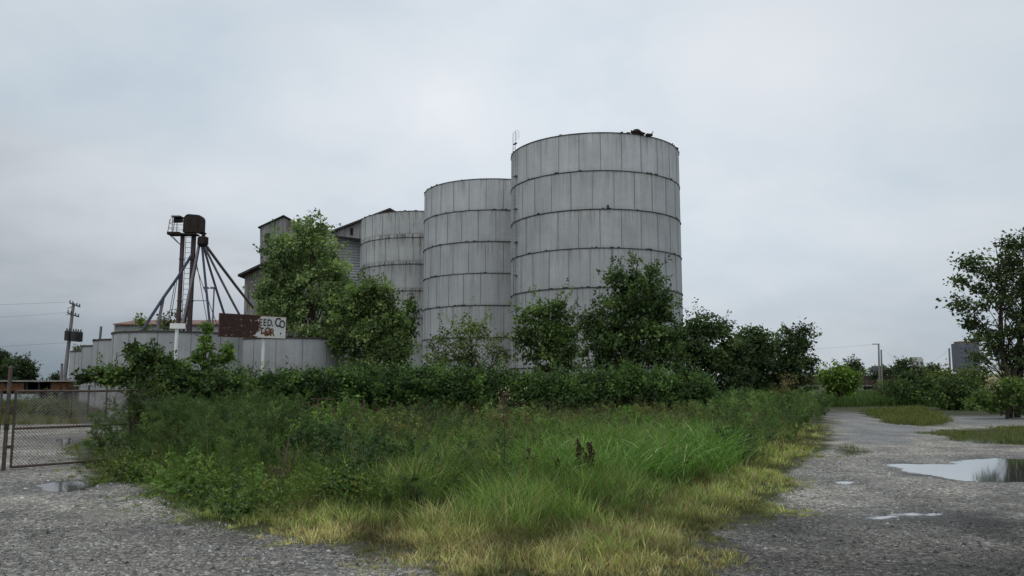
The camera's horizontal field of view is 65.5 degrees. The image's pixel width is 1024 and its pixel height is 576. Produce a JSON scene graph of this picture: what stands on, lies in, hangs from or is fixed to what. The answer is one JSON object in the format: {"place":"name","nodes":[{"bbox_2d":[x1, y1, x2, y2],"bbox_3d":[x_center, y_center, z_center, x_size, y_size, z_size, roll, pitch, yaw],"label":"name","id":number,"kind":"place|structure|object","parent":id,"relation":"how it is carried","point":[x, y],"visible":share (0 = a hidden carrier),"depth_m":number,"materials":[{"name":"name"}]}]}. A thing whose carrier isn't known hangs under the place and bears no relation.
{"place":"outdoors","nodes":[
{"label":"outdoors","id":0,"kind":"place"},
{"bbox_2d":[238,215,338,328],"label":"mill building","id":1,"kind":"structure","parent":0,"point":[282,221],"depth_m":82.77,"materials":[{"name":"metal"}]},
{"bbox_2d":[330,208,394,241],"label":"gallery house","id":2,"kind":"structure","parent":0,"point":[351,231],"depth_m":91.37,"materials":[{"name":"grey metal"}]},
{"bbox_2d":[0,412,1023,575],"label":"gravel road","id":3,"kind":"structure","parent":0,"point":[874,436],"depth_m":9.65,"materials":[{"name":"grey gravel"}]},
{"bbox_2d":[0,390,2,428],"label":"fence panel","id":4,"kind":"object","parent":3,"relation":"on","point":[1,396],"visible":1,"depth_m":15.40,"materials":[{"name":"metal"}]},
{"bbox_2d":[1,366,13,470],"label":"gate post","id":5,"kind":"object","parent":3,"relation":"on","point":[6,427],"visible":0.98,"depth_m":15.47,"materials":[{"name":"metal"}]},
{"bbox_2d":[7,389,154,467],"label":"chain link gate","id":6,"kind":"structure","parent":5,"relation":"attached to","point":[23,428],"depth_m":16.29,"materials":[{"name":"metal"}]},
{"bbox_2d":[33,481,98,491],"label":"puddle","id":7,"kind":"object","parent":3,"relation":"on","point":[64,486],"visible":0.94,"depth_m":13.26,"materials":[{"name":"grey liquid"}]},
{"bbox_2d":[52,438,83,443],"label":"puddle","id":8,"kind":"object","parent":3,"relation":"on","point":[69,441],"visible":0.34,"depth_m":23.76,"materials":[{"name":"grey liquid"}]},
{"bbox_2d":[823,481,854,483],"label":"puddle","id":9,"kind":"object","parent":3,"relation":"on","point":[846,482],"visible":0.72,"depth_m":13.79,"materials":[{"name":"grey liquid"}]},
{"bbox_2d":[866,513,940,518],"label":"puddle","id":10,"kind":"object","parent":3,"relation":"on","point":[907,514],"visible":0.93,"depth_m":10.37,"materials":[{"name":"grey liquid"}]},
{"bbox_2d":[885,458,1023,481],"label":"puddle","id":11,"kind":"object","parent":3,"relation":"on","point":[997,470],"visible":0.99,"depth_m":15.85,"materials":[{"name":"grey liquid"}]},
{"bbox_2d":[953,436,1023,444],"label":"grass","id":12,"kind":"structure","parent":3,"relation":"on","point":[989,440],"depth_m":23.76,"materials":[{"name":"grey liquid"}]},
{"bbox_2d":[957,370,1023,418],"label":"round shrub","id":13,"kind":"object","parent":3,"relation":"on","point":[1006,401],"visible":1,"depth_m":37.12,"materials":[{"name":"green plant"}]},
{"bbox_2d":[0,0,1023,382],"label":"sky","id":14,"kind":"structure","parent":0,"point":[835,156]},
{"bbox_2d":[1,388,1023,452],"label":"verge grass","id":15,"kind":"structure","parent":0,"point":[916,415],"depth_m":38.12,"materials":[{"name":"green plant"}]},
{"bbox_2d":[15,385,1023,575],"bbox_3d":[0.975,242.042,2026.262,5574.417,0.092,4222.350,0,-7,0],"label":"ground","id":16,"kind":"structure","parent":0,"point":[362,545],"depth_m":10.04,"materials":[{"name":"green plant"}]},
{"bbox_2d":[0,348,19,379],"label":"distant tree","id":17,"kind":"object","parent":16,"relation":"on","point":[3,353],"visible":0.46,"depth_m":109.45,"materials":[{"name":"green plant"}]},
{"bbox_2d":[0,356,24,379],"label":"distant tree","id":18,"kind":"object","parent":16,"relation":"on","point":[13,364],"visible":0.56,"depth_m":104.33,"materials":[{"name":"green plant"}]},
{"bbox_2d":[12,351,42,379],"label":"distant tree","id":19,"kind":"object","parent":16,"relation":"on","point":[29,371],"visible":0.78,"depth_m":113.94,"materials":[{"name":"green plant"}]},
{"bbox_2d":[0,380,76,400],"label":"rusty shed","id":20,"kind":"structure","parent":16,"relation":"on","point":[36,384],"depth_m":57.56,"materials":[{"name":"metal"}]},
{"bbox_2d":[13,388,82,416],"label":"yard bush","id":21,"kind":"object","parent":16,"relation":"on","point":[47,407],"visible":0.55,"depth_m":39.38,"materials":[{"name":"green plant"}]},
{"bbox_2d":[48,371,59,379],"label":"distant tree","id":22,"kind":"object","parent":16,"relation":"on","point":[54,376],"visible":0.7,"depth_m":168.28,"materials":[{"name":"green plant"}]},
{"bbox_2d":[59,364,62,397],"bbox_3d":[-33.750,7.205,59.563,0.217,3.122,0.203,3,-7,-22],"label":"wooden pole","id":23,"kind":"object","parent":16,"relation":"on","point":[61,373],"visible":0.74,"depth_m":59.61,"materials":[{"name":"grey wood"}]},
{"bbox_2d":[62,300,82,397],"bbox_3d":[-34.154,5.072,62.111,1.454,8.300,1.504,-3,-7,23],"label":"utility pole","id":24,"kind":"object","parent":16,"relation":"on","point":[70,335],"visible":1,"depth_m":61.95,"materials":[{"name":"brown wood"}]},
{"bbox_2d":[68,350,81,400],"bbox_3d":[-30.546,6.874,60.934,6.018,4.100,6.006,0,-7,0],"label":"storage tank","id":25,"kind":"object","parent":16,"relation":"on","point":[75,360],"visible":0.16,"depth_m":58.62,"materials":[{"name":"grey metal"}]},
{"bbox_2d":[72,344,81,350],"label":"roof weeds","id":26,"kind":"object","parent":25,"relation":"on","point":[78,347],"visible":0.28,"depth_m":65.73,"materials":[{"name":"green plant"}]},
{"bbox_2d":[78,345,92,401],"bbox_3d":[-25.281,5.895,52.767,6.013,4.120,6.008,0,-7,0],"label":"storage tank","id":27,"kind":"object","parent":16,"relation":"on","point":[86,357],"visible":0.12,"depth_m":50.48,"materials":[{"name":"grey metal"}]},
{"bbox_2d":[70,385,128,420],"bbox_3d":[-17.667,5.143,35.212,3.387,1.680,0.070,2,-7,-13],"label":"boundary fence","id":28,"kind":"object","parent":16,"relation":"on","point":[72,401],"visible":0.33,"depth_m":35.00,"materials":[{"name":"metal"}]},
{"bbox_2d":[89,339,111,413],"bbox_3d":[-20.847,5.056,45.730,6.010,4.130,6.018,0,-7,0],"label":"storage tank","id":29,"kind":"object","parent":16,"relation":"on","point":[103,346],"visible":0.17,"depth_m":43.29,"materials":[{"name":"grey metal"}]},
{"bbox_2d":[99,326,102,338],"bbox_3d":[-29.776,3.656,57.469,0.680,1.776,0.680,0,-7,0],"label":"stub pipe","id":30,"kind":"object","parent":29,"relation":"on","point":[100,333],"visible":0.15,"depth_m":57.46,"materials":[{"name":"grey metal"}]},
{"bbox_2d":[114,362,175,460],"bbox_3d":[-8.114,2.791,17.440,1.373,2.352,0.992,0,-7,0],"label":"gate vine","id":31,"kind":"object","parent":16,"relation":"on","point":[149,387],"visible":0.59,"depth_m":17.36,"materials":[{"name":"green plant"}]},
{"bbox_2d":[132,308,181,330],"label":"young tree","id":32,"kind":"object","parent":16,"relation":"on","point":[141,322],"visible":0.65,"depth_m":47.00,"materials":[{"name":"green plant"}]},
{"bbox_2d":[66,337,264,419],"bbox_3d":[-11.645,3.362,26.883,6.585,3.381,2.446,0,-7,0],"label":"vine thicket","id":33,"kind":"object","parent":16,"relation":"on","point":[140,359],"visible":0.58,"depth_m":26.50,"materials":[{"name":"green plant"}]},
{"bbox_2d":[113,320,218,331],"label":"long shed","id":34,"kind":"structure","parent":16,"relation":"on","point":[126,326],"depth_m":78.08,"materials":[{"name":"metal"}]},
{"bbox_2d":[107,330,242,419],"bbox_3d":[-16.269,4.238,38.710,6.010,4.100,6.000,0,-7,0],"label":"storage tank","id":35,"kind":"object","parent":16,"relation":"on","point":[188,341],"visible":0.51,"depth_m":36.34,"materials":[{"name":"grey metal"}]},
{"bbox_2d":[170,323,185,359],"bbox_3d":[-12.373,3.288,29.289,0.544,3.968,0.196,1,-7,-7],"label":"blank sign","id":36,"kind":"object","parent":16,"relation":"on","point":[176,326],"visible":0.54,"depth_m":29.42,"materials":[{"name":"white metal"}]},
{"bbox_2d":[140,214,253,330],"bbox_3d":[-18.145,1.572,47.630,4.041,11.496,9.107,0,-7,0],"label":"bucket elevator","id":37,"kind":"object","parent":16,"relation":"on","point":[193,224],"visible":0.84,"depth_m":46.42,"materials":[{"name":"metal"}]},
{"bbox_2d":[203,287,214,331],"bbox_3d":[-23.686,4.454,61.826,0.920,9.116,0.340,0,-7,0],"label":"yard light","id":38,"kind":"object","parent":16,"relation":"on","point":[213,288],"visible":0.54,"depth_m":62.20,"materials":[{"name":"grey metal"}]},
{"bbox_2d":[187,318,238,410],"bbox_3d":[-10.314,3.044,27.337,1.732,4.095,1.238,0,-7,0],"label":"sumac sapling","id":39,"kind":"object","parent":16,"relation":"on","point":[226,356],"visible":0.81,"depth_m":27.34,"materials":[{"name":"green plant"}]},
{"bbox_2d":[218,313,286,375],"bbox_3d":[-10.194,3.318,31.093,2.739,4.533,0.201,6,-9,-42],"label":"company sign","id":40,"kind":"object","parent":16,"relation":"on","point":[263,327],"visible":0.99,"depth_m":31.24,"materials":[{"name":"metal"}]},
{"bbox_2d":[241,436,300,489],"bbox_3d":[-3.771,2.719,12.139,1.154,0.897,0.555,0,-7,0],"label":"dead shrub","id":41,"kind":"object","parent":16,"relation":"on","point":[284,462],"visible":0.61,"depth_m":12.11,"materials":[{"name":"plant"}]},
{"bbox_2d":[242,337,345,384],"bbox_3d":[-12.740,5.070,46.316,6.020,4.240,6.018,0,-7,0],"label":"storage tank","id":42,"kind":"object","parent":16,"relation":"on","point":[301,352],"visible":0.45,"depth_m":43.81,"materials":[{"name":"grey metal"}]},
{"bbox_2d":[286,332,298,336],"bbox_3d":[-12.936,2.855,46.789,1.000,0.550,0.940,0,-7,0],"label":"vent cowl","id":43,"kind":"object","parent":42,"relation":"on","point":[287,335],"visible":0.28,"depth_m":46.40,"materials":[{"name":"grey metal"}]},
{"bbox_2d":[242,207,355,362],"bbox_3d":[-12.332,1.292,46.931,6.606,12.245,5.161,0,-7,0],"label":"poplar tree","id":44,"kind":"object","parent":16,"relation":"on","point":[292,303],"visible":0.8,"depth_m":46.48,"materials":[{"name":"green plant"}]},
{"bbox_2d":[85,433,555,521],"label":"broadleaf weeds","id":45,"kind":"object","parent":16,"relation":"on","point":[274,481],"visible":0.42,"depth_m":11.00,"materials":[{"name":"green plant"}]},
{"bbox_2d":[302,398,364,418],"bbox_3d":[-6.238,4.321,27.366,2.275,1.064,0.295,0,-7,-2],"label":"broken picket panel","id":46,"kind":"object","parent":16,"relation":"on","point":[334,406],"visible":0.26,"depth_m":27.37,"materials":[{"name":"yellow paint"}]},
{"bbox_2d":[324,232,360,376],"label":"corrugated bin","id":47,"kind":"object","parent":16,"relation":"on","point":[353,246],"visible":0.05,"depth_m":92.83,"materials":[{"name":"grey metal"}]},
{"bbox_2d":[316,265,420,373],"bbox_3d":[-8.028,2.888,44.933,5.092,8.574,4.432,-4,-8,31],"label":"elm tree","id":48,"kind":"object","parent":16,"relation":"on","point":[367,300],"visible":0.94,"depth_m":44.51,"materials":[{"name":"green plant"}]},
{"bbox_2d":[359,210,423,373],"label":"grain silo","id":49,"kind":"object","parent":16,"relation":"on","point":[392,246],"visible":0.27,"depth_m":72.95,"materials":[{"name":"metal"}]},
{"bbox_2d":[390,288,422,362],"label":"young tree","id":50,"kind":"object","parent":16,"relation":"on","point":[408,303],"visible":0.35,"depth_m":52.09,"materials":[{"name":"green plant"}]},
{"bbox_2d":[88,396,764,522],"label":"weed mounds","id":51,"kind":"object","parent":16,"relation":"on","point":[184,476],"visible":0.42,"depth_m":14.13,"materials":[{"name":"green plant"}]},
{"bbox_2d":[81,382,832,509],"bbox_3d":[3.467,5.152,36.143,20.139,1.791,52.024,-3,-7,24],"label":"dog fennel","id":52,"kind":"object","parent":16,"relation":"on","point":[177,411],"visible":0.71,"depth_m":16.94,"materials":[{"name":"green plant"}]},
{"bbox_2d":[97,393,826,508],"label":"weed stalks","id":53,"kind":"object","parent":16,"relation":"on","point":[431,433],"visible":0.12,"depth_m":17.25,"materials":[{"name":"green plant"}]},
{"bbox_2d":[407,294,524,375],"bbox_3d":[-2.393,3.425,40.019,5.944,6.360,3.170,1,-7,-12],"label":"mimosa shrub","id":54,"kind":"object","parent":16,"relation":"on","point":[457,358],"visible":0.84,"depth_m":39.77,"materials":[{"name":"green plant"}]},
{"bbox_2d":[422,178,510,378],"bbox_3d":[-1.580,0.572,67.786,12.560,18.430,12.560,0,-7,0],"label":"grain silo","id":55,"kind":"object","parent":16,"relation":"on","point":[467,240],"visible":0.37,"depth_m":62.70,"materials":[{"name":"metal"}]},
{"bbox_2d":[210,354,728,416],"bbox_3d":[-1.866,4.025,31.184,20.359,2.886,3.731,0,-7,0],"label":"overgrown hedge","id":56,"kind":"object","parent":16,"relation":"on","point":[627,383],"visible":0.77,"depth_m":30.55,"materials":[{"name":"green plant"}]},
{"bbox_2d":[167,393,801,491],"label":"tall weeds","id":57,"kind":"object","parent":16,"relation":"on","point":[540,423],"visible":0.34,"depth_m":18.23,"materials":[{"name":"green plant"}]},
{"bbox_2d":[485,385,526,473],"bbox_3d":[-0.083,2.316,12.438,0.580,1.737,0.636,5,-8,-36],"label":"horseweed","id":58,"kind":"object","parent":16,"relation":"on","point":[504,426],"visible":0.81,"depth_m":12.43,"materials":[{"name":"green plant"}]},
{"bbox_2d":[526,447,537,466],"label":"dock plant","id":59,"kind":"object","parent":16,"relation":"on","point":[530,456],"visible":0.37,"depth_m":13.14,"materials":[{"name":"green plant"}]},
{"bbox_2d":[502,277,591,375],"bbox_3d":[1.919,3.021,40.344,4.472,7.220,3.464,2,-7,-18],"label":"mulberry tree","id":60,"kind":"object","parent":16,"relation":"on","point":[553,341],"visible":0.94,"depth_m":40.12,"materials":[{"name":"green plant"}]},
{"bbox_2d":[554,457,559,469],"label":"dock plant","id":61,"kind":"object","parent":16,"relation":"on","point":[557,463],"visible":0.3,"depth_m":12.57,"materials":[{"name":"plant"}]},
{"bbox_2d":[574,438,583,472],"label":"dock plant","id":62,"kind":"object","parent":16,"relation":"on","point":[578,454],"visible":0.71,"depth_m":12.72,"materials":[{"name":"plant"}]},
{"bbox_2d":[581,441,595,473],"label":"dock plant","id":63,"kind":"object","parent":16,"relation":"on","point":[590,448],"visible":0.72,"depth_m":12.36,"materials":[{"name":"plant"}]},
{"bbox_2d":[510,131,682,378],"bbox_3d":[5.881,-1.161,56.117,12.560,19.123,12.560,0,-7,0],"label":"grain silo","id":64,"kind":"object","parent":16,"relation":"on","point":[584,206],"visible":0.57,"depth_m":51.33,"materials":[{"name":"metal"}]},
{"bbox_2d":[631,129,652,136],"bbox_3d":[8.470,-10.111,51.907,1.531,0.542,0.830,0,-7,0],"label":"rusted roof vent","id":65,"kind":"object","parent":64,"relation":"on","point":[637,131],"visible":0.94,"depth_m":51.66,"materials":[{"name":"metal"}]},
{"bbox_2d":[556,250,712,373],"bbox_3d":[5.925,2.236,39.018,5.930,8.454,4.870,4,-8,-31],"label":"hackberry tree","id":66,"kind":"object","parent":16,"relation":"on","point":[621,336],"visible":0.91,"depth_m":38.62,"materials":[{"name":"green plant"}]},
{"bbox_2d":[668,297,760,398],"bbox_3d":[10.139,3.592,41.028,5.137,6.257,3.852,0,-7,0],"label":"hackberry tree","id":67,"kind":"object","parent":16,"relation":"on","point":[722,360],"visible":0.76,"depth_m":40.40,"materials":[{"name":"green plant"}]},
{"bbox_2d":[713,323,790,396],"bbox_3d":[12.574,4.337,42.318,4.226,5.070,3.260,0,-7,0],"label":"hackberry tree","id":68,"kind":"object","parent":16,"relation":"on","point":[761,348],"visible":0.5,"depth_m":41.83,"materials":[{"name":"green plant"}]},
{"bbox_2d":[768,372,798,413],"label":"dry shrub","id":69,"kind":"object","parent":16,"relation":"on","point":[784,382],"visible":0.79,"depth_m":37.13,"materials":[{"name":"brown plant"}]},
{"bbox_2d":[762,317,823,413],"bbox_3d":[14.902,4.273,43.373,4.179,5.473,3.080,0,-7,0],"label":"hackberry tree","id":70,"kind":"object","parent":16,"relation":"on","point":[796,344],"visible":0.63,"depth_m":42.93,"materials":[{"name":"green plant"}]},
{"bbox_2d":[774,374,822,389],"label":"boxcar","id":71,"kind":"object","parent":16,"relation":"on","point":[815,378],"visible":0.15,"depth_m":182.30,"materials":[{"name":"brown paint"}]},
{"bbox_2d":[807,358,868,399],"bbox_3d":[24.269,7.105,59.681,4.642,3.658,3.034,0,-7,0],"label":"round bush","id":72,"kind":"object","parent":16,"relation":"on","point":[840,379],"visible":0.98,"depth_m":59.11,"materials":[{"name":"green plant"}]},
{"bbox_2d":[829,353,872,380],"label":"distant tree","id":73,"kind":"object","parent":16,"relation":"on","point":[855,366],"visible":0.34,"depth_m":148.54,"materials":[{"name":"green plant"}]},
{"bbox_2d":[859,373,877,389],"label":"boxcar","id":74,"kind":"object","parent":16,"relation":"on","point":[866,378],"visible":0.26,"depth_m":182.30,"materials":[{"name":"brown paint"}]},
{"bbox_2d":[872,344,879,387],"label":"utility pole","id":75,"kind":"object","parent":16,"relation":"on","point":[878,361],"visible":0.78,"depth_m":119.44,"materials":[{"name":"grey wood"}]},
{"bbox_2d":[866,364,895,389],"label":"distant tree","id":76,"kind":"object","parent":16,"relation":"on","point":[873,375],"visible":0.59,"depth_m":178.62,"materials":[{"name":"green plant"}]},
{"bbox_2d":[880,350,882,386],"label":"utility pole","id":77,"kind":"object","parent":16,"relation":"on","point":[881,366],"visible":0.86,"depth_m":117.33,"materials":[{"name":"grey wood"}]},
{"bbox_2d":[891,356,921,379],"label":"distant tree","id":78,"kind":"object","parent":16,"relation":"on","point":[902,365],"visible":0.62,"depth_m":169.14,"materials":[{"name":"green plant"}]},
{"bbox_2d":[876,366,939,405],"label":"round shrub","id":79,"kind":"object","parent":16,"relation":"on","point":[904,387],"visible":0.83,"depth_m":57.07,"materials":[{"name":"green plant"}]},
{"bbox_2d":[883,374,940,384],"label":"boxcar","id":80,"kind":"object","parent":16,"relation":"on","point":[892,379],"visible":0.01,"depth_m":182.30,"materials":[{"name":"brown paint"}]},
{"bbox_2d":[917,362,951,375],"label":"distant tree","id":81,"kind":"object","parent":16,"relation":"on","point":[928,367],"visible":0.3,"depth_m":168.37,"materials":[{"name":"green plant"}]},
{"bbox_2d":[870,358,1023,396],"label":"round shrub","id":82,"kind":"object","parent":16,"relation":"on","point":[965,372],"visible":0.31,"depth_m":69.14,"materials":[{"name":"green plant"}]},
{"bbox_2d":[948,348,950,369],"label":"utility pole","id":83,"kind":"object","parent":16,"relation":"on","point":[949,358],"visible":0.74,"depth_m":109.52,"materials":[{"name":"grey wood"}]},
{"bbox_2d":[920,370,990,410],"bbox_3d":[27.546,6.539,49.571,4.203,2.835,2.955,0,-7,0],"label":"round shrub","id":84,"kind":"object","parent":16,"relation":"on","point":[948,393],"visible":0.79,"depth_m":49.19,"materials":[{"name":"green plant"}]},
{"bbox_2d":[951,341,980,386],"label":"office block","id":85,"kind":"structure","parent":16,"relation":"on","point":[959,354],"depth_m":319.46,"materials":[{"name":"grey concrete"}]},
{"bbox_2d":[935,227,1023,417],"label":"cottonwood tree","id":86,"kind":"object","parent":16,"relation":"on","point":[1001,349],"visible":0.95,"depth_m":39.02,"materials":[{"name":"green plant"}]},
{"bbox_2d":[982,372,1006,396],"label":"flowering shrub","id":87,"kind":"object","parent":16,"relation":"on","point":[990,378],"visible":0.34,"depth_m":48.54,"materials":[{"name":"white plant"}]},
{"bbox_2d":[471,408,788,484],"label":"arching grass","id":88,"kind":"structure","parent":0,"point":[729,451],"depth_m":14.56,"materials":[{"name":"green plant"}]},
{"bbox_2d":[870,366,888,385],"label":"warehouse","id":89,"kind":"structure","parent":0,"point":[874,368],"depth_m":429.73,"materials":[{"name":"grey"}]},
{"bbox_2d":[910,357,923,367],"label":"grain tower","id":90,"kind":"structure","parent":0,"point":[919,361],"depth_m":418.42,"materials":[{"name":"grey"}]}
]}

